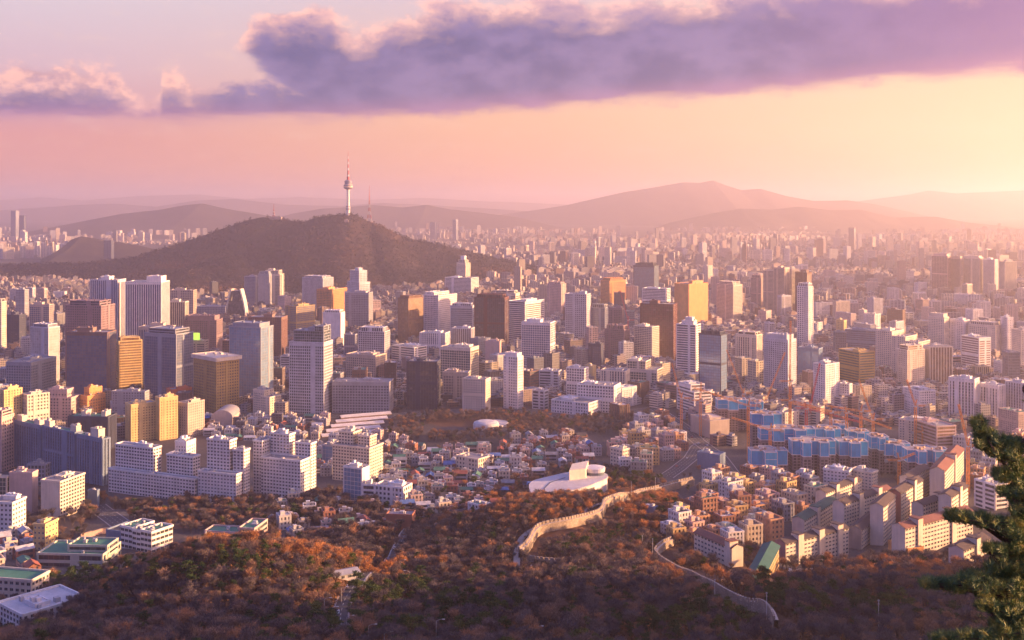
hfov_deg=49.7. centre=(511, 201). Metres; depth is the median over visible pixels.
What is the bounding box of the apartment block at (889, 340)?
[875,327,929,373]
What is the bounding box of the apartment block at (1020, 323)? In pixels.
[1016,321,1023,327]
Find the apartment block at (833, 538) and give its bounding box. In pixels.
[775,521,849,564]
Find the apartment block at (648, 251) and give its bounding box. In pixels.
[645,249,652,261]
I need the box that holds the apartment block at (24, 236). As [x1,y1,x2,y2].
[22,231,27,242]
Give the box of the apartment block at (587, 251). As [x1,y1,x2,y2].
[585,247,589,255]
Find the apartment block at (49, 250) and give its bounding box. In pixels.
[46,246,52,256]
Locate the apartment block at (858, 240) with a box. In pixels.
[856,233,861,248]
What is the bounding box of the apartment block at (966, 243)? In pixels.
[964,240,968,247]
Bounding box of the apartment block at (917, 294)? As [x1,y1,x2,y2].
[913,291,926,306]
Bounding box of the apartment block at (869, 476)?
[852,465,878,490]
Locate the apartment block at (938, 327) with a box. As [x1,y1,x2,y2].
[928,312,948,344]
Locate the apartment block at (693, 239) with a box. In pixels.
[691,235,696,249]
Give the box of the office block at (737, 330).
[735,328,753,332]
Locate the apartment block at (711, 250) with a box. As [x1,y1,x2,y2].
[709,245,714,258]
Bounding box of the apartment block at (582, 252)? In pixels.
[575,249,584,255]
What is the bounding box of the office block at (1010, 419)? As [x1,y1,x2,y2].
[998,407,1023,432]
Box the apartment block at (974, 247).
[969,244,978,250]
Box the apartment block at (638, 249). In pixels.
[634,247,641,254]
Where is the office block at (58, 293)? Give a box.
[53,290,66,297]
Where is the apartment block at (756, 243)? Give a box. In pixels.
[753,238,759,249]
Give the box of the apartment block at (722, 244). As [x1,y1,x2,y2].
[720,241,725,247]
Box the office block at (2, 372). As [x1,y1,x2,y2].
[0,366,5,377]
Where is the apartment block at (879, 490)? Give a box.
[868,484,890,496]
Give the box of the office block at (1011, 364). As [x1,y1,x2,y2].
[1002,349,1019,378]
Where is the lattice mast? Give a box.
[367,189,371,221]
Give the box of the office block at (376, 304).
[373,299,380,312]
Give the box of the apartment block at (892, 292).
[887,287,898,298]
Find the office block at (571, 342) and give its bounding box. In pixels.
[564,338,582,353]
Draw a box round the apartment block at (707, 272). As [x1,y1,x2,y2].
[702,265,712,283]
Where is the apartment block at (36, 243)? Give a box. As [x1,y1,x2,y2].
[34,241,39,254]
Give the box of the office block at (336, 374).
[333,371,343,379]
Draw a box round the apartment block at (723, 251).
[719,247,730,257]
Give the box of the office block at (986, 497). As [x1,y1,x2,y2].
[974,474,1007,510]
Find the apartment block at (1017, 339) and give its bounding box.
[1011,326,1023,364]
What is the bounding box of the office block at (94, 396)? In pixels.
[79,384,105,412]
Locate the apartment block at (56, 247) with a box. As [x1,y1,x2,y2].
[54,245,58,251]
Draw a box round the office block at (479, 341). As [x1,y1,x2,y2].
[470,336,490,353]
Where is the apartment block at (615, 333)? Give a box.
[604,323,629,359]
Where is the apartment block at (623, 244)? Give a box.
[621,242,626,247]
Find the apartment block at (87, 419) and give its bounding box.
[68,408,116,448]
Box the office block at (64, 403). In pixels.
[48,385,80,426]
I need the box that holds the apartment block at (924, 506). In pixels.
[911,491,940,516]
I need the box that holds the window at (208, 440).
[202,440,249,504]
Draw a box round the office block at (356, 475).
[343,460,369,499]
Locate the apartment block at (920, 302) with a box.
[915,297,928,316]
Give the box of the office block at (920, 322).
[914,319,927,325]
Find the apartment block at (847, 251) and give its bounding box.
[843,246,850,259]
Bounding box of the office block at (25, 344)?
[21,336,29,354]
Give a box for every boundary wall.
[80,527,108,536]
[173,515,299,528]
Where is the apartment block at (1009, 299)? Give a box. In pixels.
[1004,296,1013,303]
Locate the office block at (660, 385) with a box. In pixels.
[656,380,673,390]
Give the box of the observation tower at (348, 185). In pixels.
[344,159,352,214]
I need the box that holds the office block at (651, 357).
[631,355,654,365]
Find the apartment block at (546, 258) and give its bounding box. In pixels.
[541,254,549,263]
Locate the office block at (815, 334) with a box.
[813,332,820,338]
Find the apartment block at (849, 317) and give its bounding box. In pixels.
[835,311,855,325]
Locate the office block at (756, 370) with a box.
[747,359,763,383]
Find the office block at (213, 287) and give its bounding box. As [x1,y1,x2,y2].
[209,281,217,296]
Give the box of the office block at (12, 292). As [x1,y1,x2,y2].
[10,288,18,300]
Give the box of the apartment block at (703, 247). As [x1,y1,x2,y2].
[699,242,706,260]
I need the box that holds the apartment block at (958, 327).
[950,317,969,349]
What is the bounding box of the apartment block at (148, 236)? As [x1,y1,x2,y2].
[144,233,151,240]
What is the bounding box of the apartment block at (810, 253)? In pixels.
[807,247,812,259]
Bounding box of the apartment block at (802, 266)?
[798,264,807,270]
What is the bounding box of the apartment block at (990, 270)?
[983,257,997,292]
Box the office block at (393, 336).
[390,333,397,340]
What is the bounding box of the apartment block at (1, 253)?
[0,248,2,258]
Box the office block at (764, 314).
[758,309,770,322]
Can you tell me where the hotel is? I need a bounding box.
[457,255,470,276]
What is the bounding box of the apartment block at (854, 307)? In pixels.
[850,303,861,313]
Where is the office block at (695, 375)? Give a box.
[684,372,698,380]
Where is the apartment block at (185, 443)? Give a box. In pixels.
[171,435,195,453]
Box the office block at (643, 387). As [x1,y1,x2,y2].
[628,379,649,401]
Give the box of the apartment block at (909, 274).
[906,271,913,278]
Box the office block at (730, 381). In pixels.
[727,379,735,388]
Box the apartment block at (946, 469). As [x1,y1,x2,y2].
[928,445,964,495]
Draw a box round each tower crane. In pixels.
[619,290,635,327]
[671,363,692,429]
[689,382,702,436]
[693,387,761,462]
[726,350,753,396]
[732,417,783,445]
[764,352,785,402]
[778,321,792,423]
[778,394,830,423]
[790,402,843,425]
[793,402,860,426]
[799,363,820,412]
[825,404,873,427]
[834,406,890,433]
[858,379,885,431]
[884,452,914,484]
[906,379,927,443]
[911,425,923,443]
[957,404,973,494]
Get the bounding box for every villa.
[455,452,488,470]
[607,438,622,456]
[615,436,626,443]
[618,456,631,470]
[619,428,630,434]
[619,434,627,443]
[625,444,635,458]
[628,429,642,445]
[629,420,643,429]
[630,457,646,475]
[632,442,643,456]
[634,412,648,420]
[637,418,649,421]
[637,426,650,435]
[639,443,659,464]
[640,449,652,473]
[641,438,655,444]
[642,422,655,428]
[649,412,660,421]
[651,418,663,426]
[651,427,665,437]
[655,408,668,416]
[658,431,674,446]
[659,446,673,460]
[660,520,677,533]
[661,415,674,426]
[662,427,673,431]
[666,521,685,542]
[668,422,681,429]
[668,444,680,458]
[668,505,691,524]
[670,429,686,440]
[670,431,683,440]
[670,501,689,509]
[674,439,688,450]
[684,496,693,507]
[684,515,704,527]
[686,526,698,543]
[691,509,709,523]
[693,491,717,521]
[696,488,718,498]
[699,479,717,491]
[702,468,721,482]
[703,524,721,534]
[712,463,729,474]
[713,509,735,524]
[715,521,737,526]
[718,476,742,496]
[718,499,722,509]
[719,496,728,508]
[720,526,744,544]
[723,506,739,526]
[724,472,745,478]
[724,484,744,497]
[726,499,748,519]
[729,489,751,508]
[738,518,762,546]
[740,463,758,477]
[741,478,756,494]
[743,513,754,519]
[748,506,765,513]
[749,472,763,481]
[751,494,768,502]
[751,500,768,509]
[755,480,774,490]
[755,488,779,508]
[755,511,783,541]
[759,464,782,479]
[765,479,775,490]
[771,468,788,481]
[771,497,794,521]
[776,476,796,496]
[779,472,799,489]
[781,488,807,502]
[795,500,809,514]
[796,468,813,474]
[800,473,818,490]
[803,481,827,503]
[953,433,969,450]
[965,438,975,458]
[970,448,983,461]
[970,458,980,465]
[970,464,985,473]
[970,472,990,488]
[978,461,991,474]
[982,454,997,470]
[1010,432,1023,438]
[1012,428,1023,433]
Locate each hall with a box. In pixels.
[204,518,267,535]
[211,404,240,425]
[690,413,729,437]
[749,541,780,577]
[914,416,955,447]
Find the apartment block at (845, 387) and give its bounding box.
[839,381,851,394]
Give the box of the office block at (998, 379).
[990,376,1010,383]
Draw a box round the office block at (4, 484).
[0,474,8,494]
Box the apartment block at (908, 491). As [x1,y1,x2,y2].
[889,475,923,522]
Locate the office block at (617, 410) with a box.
[609,402,629,419]
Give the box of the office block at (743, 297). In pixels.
[742,293,744,302]
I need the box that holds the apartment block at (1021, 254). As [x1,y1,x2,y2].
[1018,249,1023,260]
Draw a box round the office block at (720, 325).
[713,324,726,326]
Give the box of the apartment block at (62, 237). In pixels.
[59,234,65,243]
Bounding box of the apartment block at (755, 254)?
[750,250,760,260]
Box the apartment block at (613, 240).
[610,235,615,247]
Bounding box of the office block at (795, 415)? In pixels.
[775,407,798,425]
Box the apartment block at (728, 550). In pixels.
[693,527,742,566]
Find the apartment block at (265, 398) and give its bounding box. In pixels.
[253,385,280,415]
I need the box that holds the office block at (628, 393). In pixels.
[621,384,636,405]
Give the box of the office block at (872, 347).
[869,345,875,364]
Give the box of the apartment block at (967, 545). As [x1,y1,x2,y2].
[948,532,990,567]
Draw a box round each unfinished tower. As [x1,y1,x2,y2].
[715,396,746,431]
[747,398,763,428]
[747,445,787,470]
[748,410,781,446]
[757,424,815,464]
[788,436,835,477]
[813,424,841,438]
[828,419,848,436]
[834,437,868,467]
[844,427,869,438]
[866,432,888,472]
[884,439,910,475]
[902,444,947,473]
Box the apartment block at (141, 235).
[139,231,143,240]
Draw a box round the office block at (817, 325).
[813,321,822,332]
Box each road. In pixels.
[91,504,127,526]
[100,510,436,525]
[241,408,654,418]
[334,529,409,634]
[655,409,739,473]
[660,437,709,477]
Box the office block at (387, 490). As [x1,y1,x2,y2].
[374,479,411,504]
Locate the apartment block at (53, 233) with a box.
[50,230,55,240]
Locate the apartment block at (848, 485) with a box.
[815,475,862,502]
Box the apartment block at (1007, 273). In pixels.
[999,259,1016,288]
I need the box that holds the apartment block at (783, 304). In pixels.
[777,294,790,316]
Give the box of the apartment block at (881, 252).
[878,251,885,254]
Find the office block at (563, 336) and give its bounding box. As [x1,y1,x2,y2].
[559,332,573,344]
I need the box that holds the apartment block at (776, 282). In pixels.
[763,265,789,313]
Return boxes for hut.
[332,567,360,580]
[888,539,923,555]
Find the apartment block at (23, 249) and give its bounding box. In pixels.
[21,242,26,257]
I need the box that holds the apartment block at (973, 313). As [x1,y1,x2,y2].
[965,308,982,320]
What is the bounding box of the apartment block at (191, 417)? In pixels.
[178,397,204,436]
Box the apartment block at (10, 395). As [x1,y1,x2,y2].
[0,384,21,419]
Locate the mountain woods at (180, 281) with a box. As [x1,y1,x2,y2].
[0,212,553,293]
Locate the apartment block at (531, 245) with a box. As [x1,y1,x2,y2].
[529,241,533,250]
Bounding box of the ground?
[0,218,1023,639]
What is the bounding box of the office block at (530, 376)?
[523,368,538,386]
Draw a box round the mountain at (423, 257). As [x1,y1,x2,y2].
[0,214,536,293]
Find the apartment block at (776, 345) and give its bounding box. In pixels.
[763,332,795,391]
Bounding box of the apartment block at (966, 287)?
[962,283,971,293]
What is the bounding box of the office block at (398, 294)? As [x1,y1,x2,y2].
[395,291,405,300]
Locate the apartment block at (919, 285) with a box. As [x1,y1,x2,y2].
[914,281,926,291]
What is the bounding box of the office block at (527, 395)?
[523,386,537,404]
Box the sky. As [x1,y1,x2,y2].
[0,0,1023,204]
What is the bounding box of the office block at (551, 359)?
[543,351,559,368]
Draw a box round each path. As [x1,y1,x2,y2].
[513,528,531,566]
[584,503,601,511]
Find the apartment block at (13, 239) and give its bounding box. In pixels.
[9,236,17,242]
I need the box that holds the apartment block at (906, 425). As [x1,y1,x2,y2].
[898,415,923,441]
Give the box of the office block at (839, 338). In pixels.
[833,330,846,351]
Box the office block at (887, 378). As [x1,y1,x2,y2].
[881,377,898,382]
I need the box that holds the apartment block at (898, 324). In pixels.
[889,320,903,328]
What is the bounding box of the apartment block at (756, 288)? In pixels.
[751,274,762,306]
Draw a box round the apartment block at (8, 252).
[3,247,13,258]
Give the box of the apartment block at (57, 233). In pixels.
[56,228,59,240]
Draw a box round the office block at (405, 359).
[402,356,417,371]
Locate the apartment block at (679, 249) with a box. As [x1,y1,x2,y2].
[675,247,685,251]
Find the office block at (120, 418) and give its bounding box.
[117,415,124,422]
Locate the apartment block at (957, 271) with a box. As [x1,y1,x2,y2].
[951,255,963,289]
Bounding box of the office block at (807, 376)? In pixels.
[802,369,812,392]
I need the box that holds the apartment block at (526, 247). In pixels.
[524,245,528,250]
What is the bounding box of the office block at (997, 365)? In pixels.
[993,359,1001,372]
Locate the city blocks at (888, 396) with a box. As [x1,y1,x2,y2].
[0,270,1023,446]
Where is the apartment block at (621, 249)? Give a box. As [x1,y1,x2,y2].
[616,248,626,250]
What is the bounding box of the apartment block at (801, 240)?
[798,237,803,245]
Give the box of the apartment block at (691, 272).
[688,269,696,277]
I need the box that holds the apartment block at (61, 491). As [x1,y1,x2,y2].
[40,471,85,517]
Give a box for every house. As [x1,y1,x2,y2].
[0,530,11,537]
[0,542,16,554]
[0,546,5,560]
[0,554,4,565]
[3,536,17,545]
[4,525,18,536]
[12,543,34,559]
[16,555,31,567]
[17,525,31,538]
[19,532,32,542]
[19,537,32,544]
[23,558,40,568]
[203,428,214,435]
[205,416,210,422]
[207,423,216,427]
[211,430,220,435]
[214,424,222,433]
[224,426,233,434]
[224,433,236,436]
[234,427,240,433]
[236,434,242,440]
[243,424,253,435]
[243,435,256,440]
[245,429,254,434]
[247,416,257,424]
[255,411,264,420]
[257,430,264,437]
[262,414,270,423]
[262,424,272,435]
[263,420,271,424]
[270,423,277,430]
[275,497,287,505]
[276,510,291,529]
[277,420,287,427]
[283,415,288,421]
[285,425,296,429]
[287,488,300,504]
[288,414,296,422]
[289,511,298,523]
[289,524,303,537]
[291,419,300,425]
[295,431,304,440]
[297,423,305,430]
[297,517,309,527]
[298,417,304,423]
[303,500,315,515]
[304,413,314,420]
[307,420,314,428]
[310,424,321,434]
[311,422,322,429]
[311,430,319,439]
[312,415,321,421]
[314,497,324,506]
[315,439,322,446]
[316,445,321,453]
[316,454,321,459]
[316,459,324,463]
[316,463,322,472]
[318,417,329,425]
[320,411,330,417]
[320,463,331,476]
[320,517,331,525]
[321,506,335,518]
[328,431,337,439]
[337,517,353,526]
[339,506,352,515]
[357,519,368,531]
[358,514,370,520]
[360,427,368,432]
[371,427,383,439]
[378,474,385,481]
[383,439,390,444]
[383,443,389,452]
[383,453,391,460]
[383,460,390,465]
[383,464,393,473]
[383,473,394,479]
[386,508,415,530]
[389,431,398,440]
[390,443,398,450]
[390,468,398,474]
[391,459,400,468]
[393,454,405,459]
[393,473,402,479]
[393,496,403,507]
[394,457,406,466]
[396,448,405,453]
[397,470,406,481]
[398,468,409,473]
[399,434,408,443]
[399,499,414,509]
[403,449,412,459]
[405,440,417,452]
[407,464,417,468]
[407,480,416,487]
[408,489,422,500]
[410,469,420,479]
[411,453,420,463]
[414,486,424,492]
[415,501,430,507]
[416,467,424,476]
[417,476,428,491]
[418,442,425,449]
[418,452,430,456]
[418,462,430,470]
[419,454,427,461]
[423,492,434,500]
[425,471,433,479]
[427,503,434,512]
[431,448,443,457]
[431,460,439,468]
[431,481,443,492]
[433,454,442,464]
[434,466,446,472]
[434,471,444,480]
[435,496,451,513]
[437,479,445,485]
[439,449,449,460]
[439,492,452,497]
[443,442,452,451]
[443,460,454,468]
[443,467,452,474]
[443,473,452,484]
[446,492,455,503]
[447,481,457,493]
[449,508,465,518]
[451,480,465,486]
[453,448,463,456]
[454,470,467,480]
[454,495,462,501]
[455,442,462,448]
[459,446,469,451]
[459,487,473,494]
[461,467,470,477]
[462,490,474,501]
[466,442,477,451]
[467,482,475,490]
[467,499,489,513]
[471,471,481,477]
[474,480,484,486]
[474,494,483,500]
[477,466,485,475]
[478,443,486,451]
[482,480,494,486]
[483,442,490,452]
[483,485,492,492]
[486,454,493,462]
[486,466,499,471]
[487,470,495,478]
[487,477,497,483]
[489,452,500,458]
[489,497,505,503]
[495,459,504,465]
[496,458,508,464]
[497,445,503,452]
[498,466,509,481]
[499,439,506,448]
[499,487,513,495]
[500,479,514,486]
[501,454,511,457]
[509,446,515,453]
[509,452,520,468]
[510,430,520,443]
[512,467,521,477]
[517,444,525,453]
[519,452,526,462]
[519,461,528,467]
[520,446,529,456]
[520,473,528,484]
[521,438,529,444]
[521,466,529,473]
[522,456,531,465]
[523,442,533,450]
[525,430,533,438]
[528,434,537,442]
[531,439,540,446]
[531,456,542,462]
[531,467,544,476]
[532,448,540,455]
[535,460,548,465]
[536,445,545,450]
[536,451,543,458]
[537,436,545,443]
[537,460,546,469]
[539,429,547,437]
[545,435,557,440]
[545,452,556,460]
[550,440,557,447]
[552,436,560,442]
[555,442,563,450]
[556,447,566,458]
[558,457,566,466]
[559,428,569,435]
[560,432,569,442]
[563,452,571,461]
[564,441,573,448]
[565,428,573,437]
[567,449,575,459]
[568,445,577,448]
[571,438,578,444]
[572,448,579,455]
[574,456,588,462]
[575,432,586,436]
[577,437,588,441]
[579,444,589,454]
[582,452,594,459]
[585,440,593,450]
[591,443,601,455]
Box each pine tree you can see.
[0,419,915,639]
[27,403,943,639]
[30,409,957,639]
[32,410,969,639]
[133,609,151,629]
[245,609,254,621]
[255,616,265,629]
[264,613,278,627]
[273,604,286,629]
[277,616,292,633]
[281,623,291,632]
[287,617,302,630]
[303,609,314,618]
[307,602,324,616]
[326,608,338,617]
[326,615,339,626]
[326,616,343,628]
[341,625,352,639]
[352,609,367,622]
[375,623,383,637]
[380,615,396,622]
[395,615,414,626]
[402,616,419,633]
[414,614,427,622]
[435,612,445,623]
[439,603,452,621]
[450,619,465,633]
[451,613,463,629]
[461,619,477,630]
[471,597,481,608]
[473,610,487,619]
[482,591,496,601]
[494,616,512,629]
[500,601,508,610]
[513,595,524,604]
[560,606,568,613]
[567,604,576,613]
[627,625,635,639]
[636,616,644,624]
[643,608,656,630]
[644,604,659,629]
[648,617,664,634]
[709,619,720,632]
[713,615,724,632]
[726,618,741,630]
[729,605,743,619]
[736,605,750,631]
[742,613,755,622]
[801,605,820,625]
[911,607,925,618]
[918,385,1023,639]
[945,600,966,626]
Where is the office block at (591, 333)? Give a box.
[586,326,597,345]
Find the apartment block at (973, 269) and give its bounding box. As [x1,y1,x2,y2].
[963,255,982,292]
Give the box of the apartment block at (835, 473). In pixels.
[823,463,852,484]
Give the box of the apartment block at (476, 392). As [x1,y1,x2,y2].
[462,375,490,411]
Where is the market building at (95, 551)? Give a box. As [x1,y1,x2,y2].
[36,536,120,566]
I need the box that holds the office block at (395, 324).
[394,319,397,329]
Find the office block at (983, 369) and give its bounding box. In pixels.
[972,364,989,376]
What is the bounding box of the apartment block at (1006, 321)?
[1000,314,1013,352]
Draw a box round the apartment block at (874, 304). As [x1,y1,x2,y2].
[867,297,882,314]
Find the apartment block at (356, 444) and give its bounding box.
[332,425,383,480]
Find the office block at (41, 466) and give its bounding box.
[27,458,50,484]
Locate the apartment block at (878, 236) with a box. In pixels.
[876,234,881,240]
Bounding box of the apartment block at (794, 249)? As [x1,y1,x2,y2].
[790,245,797,253]
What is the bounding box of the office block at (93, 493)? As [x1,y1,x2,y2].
[87,488,99,505]
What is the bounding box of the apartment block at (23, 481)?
[9,466,37,512]
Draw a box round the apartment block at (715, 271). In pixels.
[713,268,717,275]
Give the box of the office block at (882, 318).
[881,315,884,323]
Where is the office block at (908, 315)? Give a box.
[905,312,913,321]
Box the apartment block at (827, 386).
[813,359,839,405]
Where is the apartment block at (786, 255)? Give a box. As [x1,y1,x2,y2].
[784,249,789,262]
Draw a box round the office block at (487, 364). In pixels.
[479,360,498,375]
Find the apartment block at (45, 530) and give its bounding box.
[32,517,58,549]
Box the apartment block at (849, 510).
[831,489,876,525]
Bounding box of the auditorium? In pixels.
[473,419,508,430]
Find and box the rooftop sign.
[193,333,199,339]
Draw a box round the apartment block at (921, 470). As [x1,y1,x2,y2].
[899,463,929,497]
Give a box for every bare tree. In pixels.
[0,274,984,639]
[0,278,993,639]
[0,279,996,639]
[0,388,988,639]
[2,276,972,639]
[13,279,986,639]
[119,620,132,634]
[121,615,132,628]
[128,619,143,629]
[149,613,163,624]
[164,609,179,617]
[166,611,182,622]
[177,609,197,625]
[178,607,193,625]
[186,616,199,625]
[199,613,217,626]
[207,616,222,629]
[208,619,226,629]
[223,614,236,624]
[223,617,241,625]
[245,620,260,630]
[246,618,262,626]
[273,616,292,631]
[295,621,310,639]
[304,617,319,632]
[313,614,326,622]
[347,614,363,635]
[351,620,364,637]
[362,619,372,627]
[365,620,374,629]
[381,626,400,637]
[382,621,397,634]
[421,615,439,633]
[458,604,474,615]
[468,623,483,633]
[472,604,487,611]
[476,623,492,633]
[480,615,496,631]
[486,610,502,629]
[489,605,506,616]
[511,601,526,613]
[513,614,532,626]
[518,608,532,613]
[522,613,538,626]
[525,625,540,637]
[528,623,541,634]
[529,603,544,617]
[535,610,542,622]
[537,604,553,626]
[539,616,548,625]
[547,602,558,620]
[568,609,585,620]
[569,604,588,619]
[594,612,605,624]
[624,608,640,626]
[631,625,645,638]
[694,613,709,627]
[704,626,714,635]
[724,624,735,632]
[755,611,769,632]
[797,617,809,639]
[806,612,823,631]
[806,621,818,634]
[889,616,906,638]
[890,619,907,639]
[906,621,915,630]
[912,621,922,630]
[941,609,956,619]
[946,617,963,628]
[968,623,980,629]
[970,608,985,623]
[978,619,988,626]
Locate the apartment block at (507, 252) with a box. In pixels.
[504,248,511,256]
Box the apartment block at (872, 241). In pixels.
[869,236,875,250]
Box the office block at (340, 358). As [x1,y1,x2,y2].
[333,354,345,363]
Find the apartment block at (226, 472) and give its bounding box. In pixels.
[197,434,250,504]
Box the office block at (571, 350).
[569,345,584,357]
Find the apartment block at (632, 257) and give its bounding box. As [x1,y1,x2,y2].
[630,250,635,265]
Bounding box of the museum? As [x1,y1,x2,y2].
[529,461,607,491]
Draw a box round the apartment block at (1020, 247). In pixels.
[1017,245,1023,254]
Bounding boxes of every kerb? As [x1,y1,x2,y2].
[97,504,128,526]
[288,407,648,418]
[333,530,402,632]
[652,410,739,472]
[662,437,705,477]
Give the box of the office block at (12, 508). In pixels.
[0,492,26,531]
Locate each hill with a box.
[0,194,565,210]
[0,199,524,220]
[28,204,303,238]
[39,236,154,262]
[281,205,561,231]
[502,181,928,225]
[653,207,1018,231]
[856,191,1023,218]
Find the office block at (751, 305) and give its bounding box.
[747,302,757,311]
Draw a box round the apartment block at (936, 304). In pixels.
[929,300,940,311]
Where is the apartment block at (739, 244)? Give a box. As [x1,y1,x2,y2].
[737,242,743,251]
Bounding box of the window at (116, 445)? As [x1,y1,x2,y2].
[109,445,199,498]
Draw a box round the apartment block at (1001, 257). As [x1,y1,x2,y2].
[997,255,1008,263]
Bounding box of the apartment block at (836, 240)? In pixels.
[833,237,839,246]
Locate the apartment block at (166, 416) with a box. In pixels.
[155,392,177,440]
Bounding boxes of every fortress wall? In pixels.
[518,476,694,557]
[521,555,560,563]
[654,536,778,628]
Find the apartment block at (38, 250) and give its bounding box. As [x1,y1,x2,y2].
[37,245,40,256]
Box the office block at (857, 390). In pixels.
[852,383,871,402]
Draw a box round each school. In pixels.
[0,566,49,598]
[120,518,173,552]
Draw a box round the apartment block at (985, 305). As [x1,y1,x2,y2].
[976,300,990,317]
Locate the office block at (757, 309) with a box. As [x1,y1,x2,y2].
[754,307,765,314]
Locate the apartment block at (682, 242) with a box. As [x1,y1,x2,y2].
[680,237,685,246]
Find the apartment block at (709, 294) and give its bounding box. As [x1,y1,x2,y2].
[708,290,710,300]
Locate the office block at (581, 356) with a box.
[574,347,587,365]
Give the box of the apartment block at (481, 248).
[478,245,484,254]
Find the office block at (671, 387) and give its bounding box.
[664,382,677,404]
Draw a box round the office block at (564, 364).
[559,359,571,369]
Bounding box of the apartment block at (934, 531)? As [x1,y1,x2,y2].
[891,505,972,554]
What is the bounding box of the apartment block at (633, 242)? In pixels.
[631,239,636,247]
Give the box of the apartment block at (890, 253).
[886,250,893,263]
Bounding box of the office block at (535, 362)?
[527,356,543,369]
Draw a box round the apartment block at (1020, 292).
[1017,287,1023,301]
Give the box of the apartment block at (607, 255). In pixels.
[604,246,610,265]
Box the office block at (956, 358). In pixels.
[953,354,960,363]
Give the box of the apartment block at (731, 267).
[728,265,734,270]
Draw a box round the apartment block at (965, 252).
[954,250,966,256]
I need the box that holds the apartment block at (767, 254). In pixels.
[762,249,772,260]
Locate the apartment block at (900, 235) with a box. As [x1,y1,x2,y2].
[898,232,902,239]
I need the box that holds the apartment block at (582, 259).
[580,256,584,263]
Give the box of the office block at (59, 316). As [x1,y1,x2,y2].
[54,312,64,323]
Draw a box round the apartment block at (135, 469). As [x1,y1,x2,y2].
[108,440,200,498]
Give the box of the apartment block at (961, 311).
[951,307,964,316]
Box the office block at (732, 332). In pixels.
[721,329,735,334]
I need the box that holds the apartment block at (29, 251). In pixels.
[26,246,33,257]
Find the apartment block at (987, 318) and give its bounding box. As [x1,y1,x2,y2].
[979,317,994,320]
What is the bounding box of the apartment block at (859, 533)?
[848,511,869,549]
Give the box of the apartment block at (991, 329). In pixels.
[968,320,1000,354]
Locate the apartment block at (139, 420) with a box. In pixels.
[125,399,154,441]
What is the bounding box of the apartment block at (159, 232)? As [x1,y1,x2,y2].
[156,230,162,234]
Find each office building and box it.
[0,298,6,349]
[0,407,13,471]
[0,584,85,626]
[6,311,25,343]
[6,355,56,392]
[11,211,18,237]
[15,287,28,314]
[19,215,25,237]
[22,389,49,420]
[29,301,53,335]
[30,321,59,383]
[65,298,114,377]
[66,325,116,393]
[90,275,125,338]
[104,240,113,259]
[116,335,141,388]
[125,275,169,335]
[138,321,175,373]
[144,325,193,399]
[166,385,191,394]
[170,287,196,314]
[170,298,188,326]
[184,314,222,350]
[191,351,241,413]
[193,338,208,352]
[197,304,225,313]
[222,339,228,352]
[226,288,247,316]
[229,320,273,399]
[244,274,257,304]
[247,312,287,356]
[258,271,271,304]
[265,268,283,303]
[285,302,314,330]
[289,323,332,414]
[302,275,332,307]
[316,286,346,319]
[323,309,344,345]
[332,377,393,412]
[344,267,369,310]
[344,332,356,354]
[345,290,372,327]
[346,350,386,377]
[358,325,389,359]
[391,342,426,361]
[398,294,422,341]
[406,356,440,409]
[419,329,449,355]
[423,290,456,330]
[430,222,436,239]
[440,343,478,379]
[443,368,470,400]
[450,302,473,337]
[452,325,474,343]
[453,219,457,239]
[474,293,508,344]
[485,338,500,359]
[495,289,519,299]
[503,350,522,408]
[509,297,543,339]
[521,317,554,364]
[532,387,548,409]
[539,367,561,390]
[547,281,565,316]
[565,290,590,337]
[566,364,588,395]
[577,379,620,412]
[585,363,595,380]
[588,341,603,367]
[591,303,607,331]
[600,367,629,384]
[601,277,624,303]
[609,305,624,323]
[623,356,662,382]
[633,262,658,297]
[640,299,677,360]
[642,286,670,301]
[674,280,707,322]
[676,316,700,372]
[677,379,711,411]
[699,328,727,393]
[735,330,761,359]
[795,269,811,311]
[797,282,812,345]
[798,344,822,373]
[817,238,825,252]
[839,347,874,383]
[845,327,877,349]
[848,227,855,249]
[887,307,905,325]
[923,342,952,383]
[932,253,950,289]
[948,375,979,416]
[961,333,990,366]
[980,381,1005,416]
[1005,377,1023,409]
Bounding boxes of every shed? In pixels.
[106,521,129,540]
[320,429,373,437]
[324,424,380,432]
[329,420,383,428]
[334,416,387,423]
[339,411,391,418]
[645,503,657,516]
[697,448,725,468]
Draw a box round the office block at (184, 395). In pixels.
[176,390,191,400]
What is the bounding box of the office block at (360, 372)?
[352,366,367,377]
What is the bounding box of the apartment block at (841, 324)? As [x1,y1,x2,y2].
[836,318,846,330]
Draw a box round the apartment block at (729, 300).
[716,280,741,321]
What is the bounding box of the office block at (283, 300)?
[278,295,290,309]
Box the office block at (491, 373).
[483,369,499,376]
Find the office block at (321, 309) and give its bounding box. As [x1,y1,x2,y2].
[317,306,329,323]
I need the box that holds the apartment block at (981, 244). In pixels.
[979,241,985,250]
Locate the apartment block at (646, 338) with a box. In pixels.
[634,323,658,357]
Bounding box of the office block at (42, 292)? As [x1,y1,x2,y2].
[37,287,47,298]
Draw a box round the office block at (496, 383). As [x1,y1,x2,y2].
[491,377,502,394]
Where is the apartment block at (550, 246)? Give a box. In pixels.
[548,242,553,252]
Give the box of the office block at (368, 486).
[362,479,377,495]
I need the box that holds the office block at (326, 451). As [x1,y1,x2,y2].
[322,441,334,464]
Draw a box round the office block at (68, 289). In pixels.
[63,287,71,292]
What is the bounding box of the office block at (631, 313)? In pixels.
[624,310,634,326]
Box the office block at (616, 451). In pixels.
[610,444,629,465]
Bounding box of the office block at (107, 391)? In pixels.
[102,388,110,408]
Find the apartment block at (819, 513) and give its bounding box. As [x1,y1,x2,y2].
[791,496,837,531]
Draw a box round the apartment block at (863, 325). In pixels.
[853,322,875,328]
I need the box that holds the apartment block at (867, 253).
[864,250,874,263]
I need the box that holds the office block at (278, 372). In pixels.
[273,366,284,384]
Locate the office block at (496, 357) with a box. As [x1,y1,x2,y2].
[490,352,504,367]

